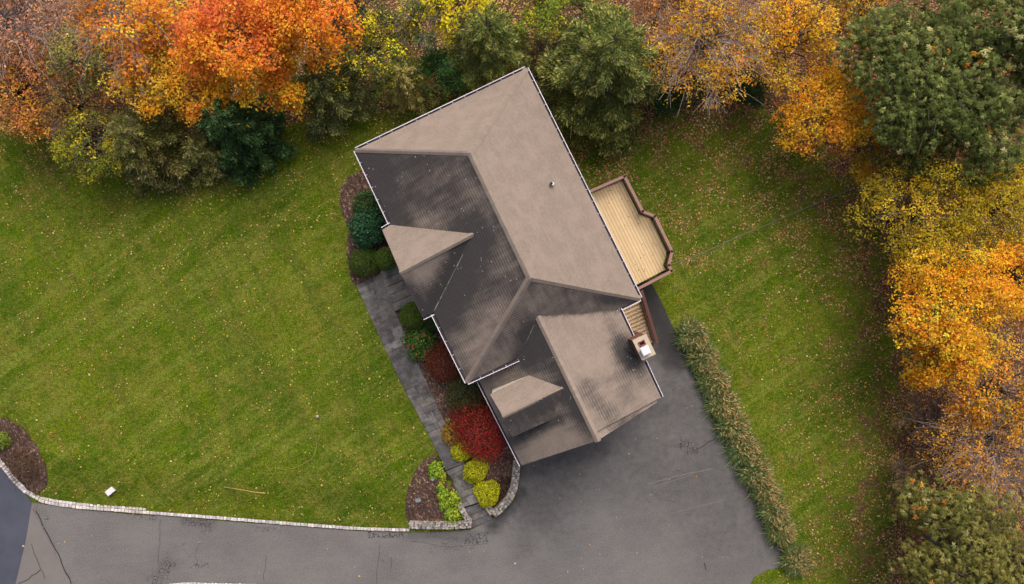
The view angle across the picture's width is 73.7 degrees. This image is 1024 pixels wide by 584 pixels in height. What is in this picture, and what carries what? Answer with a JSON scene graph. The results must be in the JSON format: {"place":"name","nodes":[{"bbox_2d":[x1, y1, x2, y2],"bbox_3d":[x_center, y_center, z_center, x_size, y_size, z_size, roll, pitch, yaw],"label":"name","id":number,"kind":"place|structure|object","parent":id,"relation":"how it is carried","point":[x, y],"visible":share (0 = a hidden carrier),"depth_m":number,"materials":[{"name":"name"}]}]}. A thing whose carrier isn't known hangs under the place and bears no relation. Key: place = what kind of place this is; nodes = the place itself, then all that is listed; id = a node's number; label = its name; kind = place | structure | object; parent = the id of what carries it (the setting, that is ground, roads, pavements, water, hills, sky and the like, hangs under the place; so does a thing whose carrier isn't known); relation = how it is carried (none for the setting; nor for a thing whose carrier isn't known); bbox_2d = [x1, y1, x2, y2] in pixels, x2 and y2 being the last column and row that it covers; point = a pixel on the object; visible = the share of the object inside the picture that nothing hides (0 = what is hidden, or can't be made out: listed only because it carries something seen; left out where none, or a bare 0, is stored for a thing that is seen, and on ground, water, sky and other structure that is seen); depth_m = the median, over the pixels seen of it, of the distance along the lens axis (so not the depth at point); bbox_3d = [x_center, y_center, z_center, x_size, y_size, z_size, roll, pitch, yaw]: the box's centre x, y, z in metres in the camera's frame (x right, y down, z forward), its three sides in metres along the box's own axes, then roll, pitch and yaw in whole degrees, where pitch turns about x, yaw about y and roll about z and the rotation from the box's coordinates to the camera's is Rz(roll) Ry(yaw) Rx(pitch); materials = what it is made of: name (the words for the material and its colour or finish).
{"place":"outdoors","nodes":[
{"label":"outdoors","id":0,"kind":"place"},
{"bbox_2d":[0,467,31,583],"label":"road","id":1,"kind":"structure","parent":0,"point":[15,507],"depth_m":45.50,"materials":[{"name":"grey asphalt"}]},
{"bbox_2d":[32,281,783,583],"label":"driveway","id":2,"kind":"structure","parent":0,"point":[536,530],"depth_m":45.50,"materials":[{"name":"grey asphalt"}]},
{"bbox_2d":[620,290,658,342],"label":"deck staircase","id":3,"kind":"structure","parent":2,"relation":"on","point":[638,321],"depth_m":43.78,"materials":[{"name":"brown wood"}]},
{"bbox_2d":[0,0,1023,583],"bbox_3d":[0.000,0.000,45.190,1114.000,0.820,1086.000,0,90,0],"label":"ground","id":4,"kind":"structure","parent":0,"point":[366,400],"depth_m":44.88,"materials":[{"name":"green plant"}]},
{"bbox_2d":[0,418,46,493],"bbox_3d":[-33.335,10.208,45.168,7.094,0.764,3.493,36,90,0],"label":"mulch bed","id":5,"kind":"object","parent":4,"relation":"on","point":[18,434],"visible":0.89,"depth_m":45.09,"materials":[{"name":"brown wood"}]},
{"bbox_2d":[0,431,11,450],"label":"shrub","id":6,"kind":"object","parent":5,"relation":"on","point":[3,437],"visible":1,"depth_m":44.82,"materials":[{"name":"green plant"}]},
{"bbox_2d":[16,505,69,583],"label":"driveway apron","id":7,"kind":"object","parent":4,"relation":"on","point":[40,563],"visible":1,"depth_m":45.50,"materials":[{"name":"grey asphalt"}]},
{"bbox_2d":[0,28,85,149],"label":"tree","id":8,"kind":"object","parent":4,"relation":"on","point":[26,122],"visible":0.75,"depth_m":40.55,"materials":[{"name":"orange plant"}]},
{"bbox_2d":[0,0,98,116],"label":"tree","id":9,"kind":"object","parent":4,"relation":"on","point":[11,24],"visible":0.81,"depth_m":39.12,"materials":[{"name":"brown plant"}]},
{"bbox_2d":[24,66,116,147],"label":"tree","id":10,"kind":"object","parent":4,"relation":"on","point":[57,95],"visible":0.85,"depth_m":40.65,"materials":[{"name":"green plant"}]},
{"bbox_2d":[38,21,126,97],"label":"tree","id":11,"kind":"object","parent":4,"relation":"on","point":[63,55],"visible":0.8,"depth_m":39.42,"materials":[{"name":"green plant"}]},
{"bbox_2d":[40,98,128,185],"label":"tree","id":12,"kind":"object","parent":4,"relation":"on","point":[72,150],"visible":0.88,"depth_m":41.11,"materials":[{"name":"green plant"}]},
{"bbox_2d":[46,0,191,97],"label":"tree","id":13,"kind":"object","parent":4,"relation":"on","point":[158,14],"visible":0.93,"depth_m":38.23,"materials":[{"name":"orange plant"}]},
{"bbox_2d":[97,25,203,122],"bbox_3d":[-20.967,-12.819,41.615,5.804,6.793,5.932,0,90,0],"label":"tree","id":14,"kind":"object","parent":4,"relation":"on","point":[161,81],"visible":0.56,"depth_m":39.51,"materials":[{"name":"yellow plant"}]},
{"bbox_2d":[104,97,201,195],"bbox_3d":[-22.915,-9.388,42.620,6.436,6.682,7.795,-37,90,0],"label":"pine tree","id":15,"kind":"object","parent":4,"relation":"on","point":[139,146],"visible":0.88,"depth_m":41.82,"materials":[{"name":"green plant"}]},
{"bbox_2d":[163,62,239,126],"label":"tree","id":16,"kind":"object","parent":4,"relation":"on","point":[211,92],"visible":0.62,"depth_m":39.55,"materials":[{"name":"orange plant"}]},
{"bbox_2d":[0,460,409,531],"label":"cobblestone kerb","id":17,"kind":"structure","parent":4,"relation":"on","point":[68,504],"depth_m":45.40,"materials":[{"name":"stone"}]},
{"bbox_2d":[177,127,239,188],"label":"pine tree","id":18,"kind":"object","parent":4,"relation":"on","point":[196,151],"visible":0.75,"depth_m":43.06,"materials":[{"name":"green plant"}]},
{"bbox_2d":[168,582,254,583],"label":"cobblestone kerb","id":19,"kind":"structure","parent":4,"relation":"on","point":[206,583],"depth_m":45.43,"materials":[{"name":"stone"}]},
{"bbox_2d":[162,0,298,110],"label":"tree","id":20,"kind":"object","parent":4,"relation":"on","point":[209,30],"visible":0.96,"depth_m":37.08,"materials":[{"name":"orange plant"}]},
{"bbox_2d":[196,91,298,186],"bbox_3d":[-16.899,-10.075,41.919,6.182,8.096,6.190,-24,90,0],"label":"spruce tree","id":21,"kind":"object","parent":4,"relation":"on","point":[258,141],"visible":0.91,"depth_m":42.25,"materials":[{"name":"green plant"}]},
{"bbox_2d":[252,57,312,121],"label":"tree","id":22,"kind":"object","parent":4,"relation":"on","point":[284,89],"visible":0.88,"depth_m":40.15,"materials":[{"name":"orange plant"}]},
{"bbox_2d":[256,0,366,74],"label":"tree","id":23,"kind":"object","parent":4,"relation":"on","point":[299,12],"visible":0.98,"depth_m":37.98,"materials":[{"name":"orange plant"}]},
{"bbox_2d":[290,56,390,143],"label":"cedar tree","id":24,"kind":"object","parent":4,"relation":"on","point":[320,85],"visible":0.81,"depth_m":42.54,"materials":[{"name":"green plant"}]},
{"bbox_2d":[327,0,401,40],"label":"tree","id":25,"kind":"object","parent":4,"relation":"on","point":[362,11],"visible":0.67,"depth_m":39.52,"materials":[{"name":"yellow plant"}]},
{"bbox_2d":[340,170,396,284],"bbox_3d":[-9.706,-4.421,44.850,3.810,0.001,7.287,-18,90,0],"label":"mulch bed","id":26,"kind":"object","parent":4,"relation":"on","point":[355,183],"visible":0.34,"depth_m":44.85,"materials":[{"name":"brown wood"}]},
{"bbox_2d":[348,247,378,277],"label":"shrub","id":27,"kind":"object","parent":26,"relation":"on","point":[363,262],"visible":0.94,"depth_m":43.78,"materials":[{"name":"green plant"}]},
{"bbox_2d":[350,189,382,219],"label":"shrub","id":28,"kind":"object","parent":26,"relation":"on","point":[357,203],"visible":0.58,"depth_m":43.33,"materials":[{"name":"green plant"}]},
{"bbox_2d":[345,205,391,250],"bbox_3d":[-9.216,-4.257,43.775,2.648,2.340,3.215,39,90,0],"label":"shrub","id":29,"kind":"object","parent":26,"relation":"on","point":[373,235],"visible":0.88,"depth_m":43.16,"materials":[{"name":"green plant"}]},
{"bbox_2d":[374,246,396,270],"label":"shrub","id":30,"kind":"object","parent":26,"relation":"on","point":[387,260],"visible":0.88,"depth_m":43.56,"materials":[{"name":"green plant"}]},
{"bbox_2d":[322,3,425,105],"bbox_3d":[-8.391,-14.521,42.140,6.508,6.006,5.972,0,90,0],"label":"tree","id":31,"kind":"object","parent":4,"relation":"on","point":[378,55],"visible":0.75,"depth_m":40.87,"materials":[{"name":"green plant"}]},
{"bbox_2d":[381,265,414,310],"bbox_3d":[-7.181,-0.455,45.070,2.206,0.860,2.815,-22,90,0],"label":"front landing","id":32,"kind":"object","parent":4,"relation":"on","point":[390,281],"visible":0.61,"depth_m":44.64,"materials":[{"name":"grey stone"}]},
{"bbox_2d":[356,274,464,469],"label":"walkway","id":33,"kind":"structure","parent":4,"relation":"on","point":[375,295],"depth_m":44.78,"materials":[{"name":"grey stone"}]},
{"bbox_2d":[382,59,445,118],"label":"cedar tree","id":34,"kind":"object","parent":4,"relation":"on","point":[406,87],"visible":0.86,"depth_m":43.15,"materials":[{"name":"green plant"}]},
{"bbox_2d":[379,0,453,57],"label":"tree","id":35,"kind":"object","parent":4,"relation":"on","point":[418,12],"visible":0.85,"depth_m":39.98,"materials":[{"name":"green plant"}]},
{"bbox_2d":[406,454,457,521],"bbox_3d":[-5.296,13.052,45.158,3.508,0.615,4.857,0,90,0],"label":"mulch bed","id":36,"kind":"object","parent":4,"relation":"on","point":[431,511],"visible":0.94,"depth_m":45.06,"materials":[{"name":"brown wood"}]},
{"bbox_2d":[426,460,445,480],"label":"perennial","id":37,"kind":"object","parent":36,"relation":"on","point":[434,468],"visible":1,"depth_m":44.59,"materials":[{"name":"green plant"}]},
{"bbox_2d":[443,489,461,507],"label":"perennial","id":38,"kind":"object","parent":36,"relation":"on","point":[454,494],"visible":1,"depth_m":44.80,"materials":[{"name":"green plant"}]},
{"bbox_2d":[443,504,462,523],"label":"perennial","id":39,"kind":"object","parent":36,"relation":"on","point":[448,512],"visible":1,"depth_m":45.01,"materials":[{"name":"green plant"}]},
{"bbox_2d":[413,44,466,101],"bbox_3d":[-4.443,-13.645,43.221,3.274,4.345,3.677,-22,90,0],"label":"bush","id":40,"kind":"object","parent":4,"relation":"on","point":[429,64],"visible":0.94,"depth_m":42.21,"materials":[{"name":"green plant"}]},
{"bbox_2d":[408,500,471,529],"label":"stone wall","id":41,"kind":"structure","parent":4,"relation":"on","point":[466,522],"depth_m":45.10,"materials":[{"name":"grey stone"}]},
{"bbox_2d":[396,304,514,507],"bbox_3d":[-2.541,6.809,45.210,5.242,0.720,14.955,-26,90,0],"label":"mulch bed","id":42,"kind":"object","parent":4,"relation":"on","point":[502,470],"visible":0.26,"depth_m":44.85,"materials":[{"name":"brown wood"}]},
{"bbox_2d":[398,302,426,329],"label":"shrub","id":43,"kind":"object","parent":42,"relation":"on","point":[415,325],"visible":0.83,"depth_m":43.56,"materials":[{"name":"green plant"}]},
{"bbox_2d":[401,323,437,362],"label":"shrub","id":44,"kind":"object","parent":42,"relation":"on","point":[416,340],"visible":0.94,"depth_m":44.05,"materials":[{"name":"green plant"}]},
{"bbox_2d":[423,316,440,332],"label":"shrub","id":45,"kind":"object","parent":42,"relation":"on","point":[432,325],"visible":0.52,"depth_m":43.79,"materials":[{"name":"green plant"}]},
{"bbox_2d":[423,340,459,383],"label":"shrub","id":46,"kind":"object","parent":42,"relation":"on","point":[445,364],"visible":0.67,"depth_m":43.67,"materials":[{"name":"red plant"}]},
{"bbox_2d":[440,416,461,449],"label":"grass plant","id":47,"kind":"object","parent":42,"relation":"on","point":[446,435],"depth_m":44.26,"materials":[{"name":"brown plant"}]},
{"bbox_2d":[450,440,471,461],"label":"shrub","id":48,"kind":"object","parent":42,"relation":"on","point":[460,456],"visible":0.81,"depth_m":44.45,"materials":[{"name":"yellow plant"}]},
{"bbox_2d":[443,374,488,417],"bbox_3d":[-2.679,6.666,43.993,3.126,1.920,3.225,-42,90,0],"label":"shrub","id":49,"kind":"object","parent":42,"relation":"on","point":[452,390],"visible":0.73,"depth_m":43.52,"materials":[{"name":"green plant"}]},
{"bbox_2d":[443,393,507,466],"bbox_3d":[-2.236,8.765,43.904,5.070,2.395,4.375,33,90,0],"label":"shrub","id":50,"kind":"object","parent":42,"relation":"on","point":[495,442],"visible":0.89,"depth_m":43.47,"materials":[{"name":"red plant"}]},
{"bbox_2d":[462,457,489,483],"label":"shrub","id":51,"kind":"object","parent":42,"relation":"on","point":[476,477],"visible":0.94,"depth_m":44.33,"materials":[{"name":"yellow plant"}]},
{"bbox_2d":[473,479,500,507],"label":"shrub","id":52,"kind":"object","parent":42,"relation":"on","point":[480,495],"visible":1,"depth_m":44.46,"materials":[{"name":"yellow plant"}]},
{"bbox_2d":[446,462,465,478],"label":"stone steps","id":53,"kind":"structure","parent":4,"relation":"on","point":[454,472],"depth_m":44.88,"materials":[{"name":"grey stone"}]},
{"bbox_2d":[420,0,499,44],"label":"tree","id":54,"kind":"object","parent":4,"relation":"on","point":[459,6],"visible":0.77,"depth_m":39.56,"materials":[{"name":"yellow plant"}]},
{"bbox_2d":[452,471,482,506],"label":"walkway","id":55,"kind":"structure","parent":4,"relation":"on","point":[464,490],"depth_m":45.07,"materials":[{"name":"grey stone"}]},
{"bbox_2d":[465,503,491,526],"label":"stone steps","id":56,"kind":"structure","parent":4,"relation":"on","point":[478,514],"depth_m":45.28,"materials":[{"name":"grey stone"}]},
{"bbox_2d":[434,0,538,97],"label":"pine tree","id":57,"kind":"object","parent":4,"relation":"on","point":[490,37],"visible":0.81,"depth_m":40.65,"materials":[{"name":"green plant"}]},
{"bbox_2d":[474,57,520,88],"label":"bush","id":58,"kind":"object","parent":4,"relation":"on","point":[508,71],"visible":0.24,"depth_m":42.72,"materials":[{"name":"green plant"}]},
{"bbox_2d":[485,458,520,516],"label":"stone wall","id":59,"kind":"structure","parent":4,"relation":"on","point":[502,505],"depth_m":45.02,"materials":[{"name":"grey stone"}]},
{"bbox_2d":[354,66,662,465],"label":"house","id":60,"kind":"structure","parent":4,"relation":"on","point":[514,272],"depth_m":38.61,"materials":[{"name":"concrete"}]},
{"bbox_2d":[0,0,1023,583],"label":"fallen leaves","id":61,"kind":"object","parent":4,"relation":"on","point":[718,160],"visible":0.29,"depth_m":45.44,"materials":[{"name":"brown plant"}]},
{"bbox_2d":[508,0,574,40],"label":"tree","id":62,"kind":"object","parent":4,"relation":"on","point":[540,8],"visible":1,"depth_m":40.24,"materials":[{"name":"green plant"}]},
{"bbox_2d":[524,31,568,79],"bbox_3d":[2.406,-14.603,43.405,3.495,4.398,3.116,0,90,0],"label":"bush","id":63,"kind":"object","parent":4,"relation":"on","point":[540,48],"visible":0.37,"depth_m":42.68,"materials":[{"name":"green plant"}]},
{"bbox_2d":[544,0,608,33],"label":"tree","id":64,"kind":"object","parent":4,"relation":"on","point":[583,9],"visible":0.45,"depth_m":41.51,"materials":[{"name":"green plant"}]},
{"bbox_2d":[528,2,673,159],"bbox_3d":[5.218,-13.461,40.823,10.223,10.652,9.761,37,90,0],"label":"pine tree","id":65,"kind":"object","parent":4,"relation":"on","point":[602,76],"visible":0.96,"depth_m":40.05,"materials":[{"name":"green plant"}]},
{"bbox_2d":[590,175,673,289],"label":"deck","id":66,"kind":"structure","parent":4,"relation":"on","point":[631,236],"depth_m":42.90,"materials":[{"name":"brown wood"}]},
{"bbox_2d":[628,0,700,45],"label":"tree","id":67,"kind":"object","parent":4,"relation":"on","point":[647,4],"visible":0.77,"depth_m":40.09,"materials":[{"name":"brown plant"}]},
{"bbox_2d":[649,40,720,121],"bbox_3d":[10.901,-13.772,44.022,5.351,3.251,5.288,0,90,0],"label":"shrub","id":68,"kind":"object","parent":4,"relation":"on","point":[675,103],"visible":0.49,"depth_m":43.72,"materials":[{"name":"green plant"}]},
{"bbox_2d":[670,314,713,356],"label":"ornamental grass","id":69,"kind":"object","parent":4,"relation":"on","point":[694,334],"depth_m":44.88,"materials":[{"name":"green plant"}]},
{"bbox_2d":[682,338,724,376],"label":"ornamental grass","id":70,"kind":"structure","parent":4,"relation":"on","point":[701,360],"depth_m":44.89,"materials":[{"name":"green plant"}]},
{"bbox_2d":[690,363,734,402],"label":"ornamental grass","id":71,"kind":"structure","parent":4,"relation":"on","point":[712,382],"depth_m":44.84,"materials":[{"name":"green plant"}]},
{"bbox_2d":[636,0,803,115],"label":"tree","id":72,"kind":"object","parent":4,"relation":"on","point":[707,35],"visible":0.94,"depth_m":38.62,"materials":[{"name":"orange plant"}]},
{"bbox_2d":[698,385,742,422],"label":"ornamental grass","id":73,"kind":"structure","parent":4,"relation":"on","point":[720,406],"depth_m":44.88,"materials":[{"name":"beige plant"}]},
{"bbox_2d":[709,407,755,450],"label":"ornamental grass","id":74,"kind":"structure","parent":4,"relation":"on","point":[732,427],"depth_m":44.79,"materials":[{"name":"beige plant"}]},
{"bbox_2d":[718,426,767,470],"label":"ornamental grass","id":75,"kind":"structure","parent":4,"relation":"on","point":[748,449],"depth_m":44.92,"materials":[{"name":"beige plant"}]},
{"bbox_2d":[714,44,781,111],"bbox_3d":[15.141,-13.950,44.224,4.760,2.904,4.270,0,90,0],"label":"shrub","id":76,"kind":"object","parent":4,"relation":"on","point":[756,91],"visible":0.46,"depth_m":43.70,"materials":[{"name":"brown plant"}]},
{"bbox_2d":[734,452,778,491],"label":"ornamental grass","id":77,"kind":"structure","parent":4,"relation":"on","point":[758,471],"depth_m":44.84,"materials":[{"name":"beige plant"}]},
{"bbox_2d":[672,189,850,264],"bbox_3d":[16.634,-4.288,45.460,12.999,0.063,0.186,-23,90,0],"label":"drain pipe","id":78,"kind":"object","parent":4,"relation":"on","point":[760,227],"visible":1,"depth_m":45.44,"materials":[{"name":"black plastic"}]},
{"bbox_2d":[747,476,784,507],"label":"ornamental grass","id":79,"kind":"object","parent":4,"relation":"on","point":[767,493],"depth_m":44.94,"materials":[{"name":"green plant"}]},
{"bbox_2d":[753,493,793,529],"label":"ornamental grass","id":80,"kind":"object","parent":4,"relation":"on","point":[776,512],"depth_m":44.87,"materials":[{"name":"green plant"}]},
{"bbox_2d":[758,517,800,548],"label":"ornamental grass","id":81,"kind":"object","parent":4,"relation":"on","point":[783,535],"depth_m":44.94,"materials":[{"name":"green plant"}]},
{"bbox_2d":[729,0,843,99],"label":"tree","id":82,"kind":"object","parent":4,"relation":"on","point":[786,44],"visible":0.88,"depth_m":39.05,"materials":[{"name":"orange plant"}]},
{"bbox_2d":[774,539,817,580],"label":"ornamental grass","id":83,"kind":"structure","parent":4,"relation":"on","point":[795,561],"depth_m":44.93,"materials":[{"name":"green plant"}]},
{"bbox_2d":[769,52,891,161],"bbox_3d":[18.921,-10.759,42.019,6.518,7.308,6.860,43,90,0],"label":"tree","id":84,"kind":"object","parent":4,"relation":"on","point":[836,113],"visible":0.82,"depth_m":40.05,"materials":[{"name":"orange plant"}]},
{"bbox_2d":[814,0,896,62],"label":"tree","id":85,"kind":"object","parent":4,"relation":"on","point":[859,6],"visible":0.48,"depth_m":40.31,"materials":[{"name":"orange plant"}]},
{"bbox_2d":[829,116,895,184],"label":"tree","id":86,"kind":"object","parent":4,"relation":"on","point":[855,164],"visible":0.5,"depth_m":42.32,"materials":[{"name":"yellow plant"}]},
{"bbox_2d":[852,110,964,201],"bbox_3d":[23.962,-8.815,42.184,5.868,6.896,6.166,-23,90,0],"label":"tree","id":87,"kind":"object","parent":4,"relation":"on","point":[924,155],"visible":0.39,"depth_m":40.59,"materials":[{"name":"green plant"}]},
{"bbox_2d":[825,0,1003,155],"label":"oak tree","id":88,"kind":"object","parent":4,"relation":"on","point":[923,59],"visible":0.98,"depth_m":36.50,"materials":[{"name":"green plant"}]},
{"bbox_2d":[886,445,943,498],"bbox_3d":[25.482,11.444,43.815,3.923,3.636,3.401,-38,90,0],"label":"bush","id":89,"kind":"object","parent":4,"relation":"on","point":[925,475],"visible":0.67,"depth_m":43.18,"materials":[{"name":"brown plant"}]},
{"bbox_2d":[895,500,938,536],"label":"bush","id":90,"kind":"object","parent":4,"relation":"on","point":[915,523],"visible":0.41,"depth_m":42.95,"materials":[{"name":"green plant"}]},
{"bbox_2d":[843,151,992,276],"bbox_3d":[24.080,-5.077,41.515,7.220,8.295,7.628,45,90,0],"label":"tree","id":91,"kind":"object","parent":4,"relation":"on","point":[935,192],"visible":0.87,"depth_m":39.85,"materials":[{"name":"yellow plant"}]},
{"bbox_2d":[885,388,955,444],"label":"tree","id":92,"kind":"object","parent":4,"relation":"on","point":[931,413],"visible":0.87,"depth_m":42.73,"materials":[{"name":"brown plant"}]},
{"bbox_2d":[899,330,968,391],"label":"tree","id":93,"kind":"object","parent":4,"relation":"on","point":[928,374],"visible":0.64,"depth_m":40.02,"materials":[{"name":"orange plant"}]},
{"bbox_2d":[884,239,1023,390],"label":"tree","id":94,"kind":"object","parent":4,"relation":"on","point":[964,339],"visible":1,"depth_m":38.09,"materials":[{"name":"orange plant"}]},
{"bbox_2d":[886,470,1023,583],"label":"oak tree","id":95,"kind":"object","parent":4,"relation":"on","point":[980,567],"visible":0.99,"depth_m":37.89,"materials":[{"name":"green plant"}]},
{"bbox_2d":[909,217,1000,289],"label":"tree","id":96,"kind":"object","parent":4,"relation":"on","point":[925,259],"visible":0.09,"depth_m":40.82,"materials":[{"name":"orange plant"}]},
{"bbox_2d":[907,370,1023,530],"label":"tree","id":97,"kind":"object","parent":4,"relation":"on","point":[986,456],"visible":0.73,"depth_m":39.76,"materials":[{"name":"brown plant"}]},
{"bbox_2d":[928,0,1023,101],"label":"oak tree","id":98,"kind":"object","parent":4,"relation":"on","point":[1013,41],"visible":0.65,"depth_m":36.64,"materials":[{"name":"green plant"}]},
{"bbox_2d":[931,145,1023,261],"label":"tree","id":99,"kind":"object","parent":4,"relation":"on","point":[991,209],"visible":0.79,"depth_m":39.08,"materials":[{"name":"yellow plant"}]},
{"bbox_2d":[933,67,1023,196],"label":"oak tree","id":100,"kind":"object","parent":4,"relation":"on","point":[988,152],"visible":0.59,"depth_m":37.79,"materials":[{"name":"green plant"}]},
{"bbox_2d":[939,336,1023,452],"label":"tree","id":101,"kind":"object","parent":4,"relation":"on","point":[981,401],"visible":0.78,"depth_m":39.27,"materials":[{"name":"orange plant"}]},
{"bbox_2d":[967,538,1023,583],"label":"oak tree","id":102,"kind":"object","parent":4,"relation":"on","point":[1021,564],"visible":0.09,"depth_m":39.14,"materials":[{"name":"green plant"}]},
{"bbox_2d":[969,234,1023,331],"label":"tree","id":103,"kind":"object","parent":4,"relation":"on","point":[1017,267],"visible":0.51,"depth_m":38.92,"materials":[{"name":"orange plant"}]},
{"bbox_2d":[980,455,1023,538],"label":"tree","id":104,"kind":"object","parent":4,"relation":"on","point":[1019,490],"visible":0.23,"depth_m":41.27,"materials":[{"name":"orange plant"}]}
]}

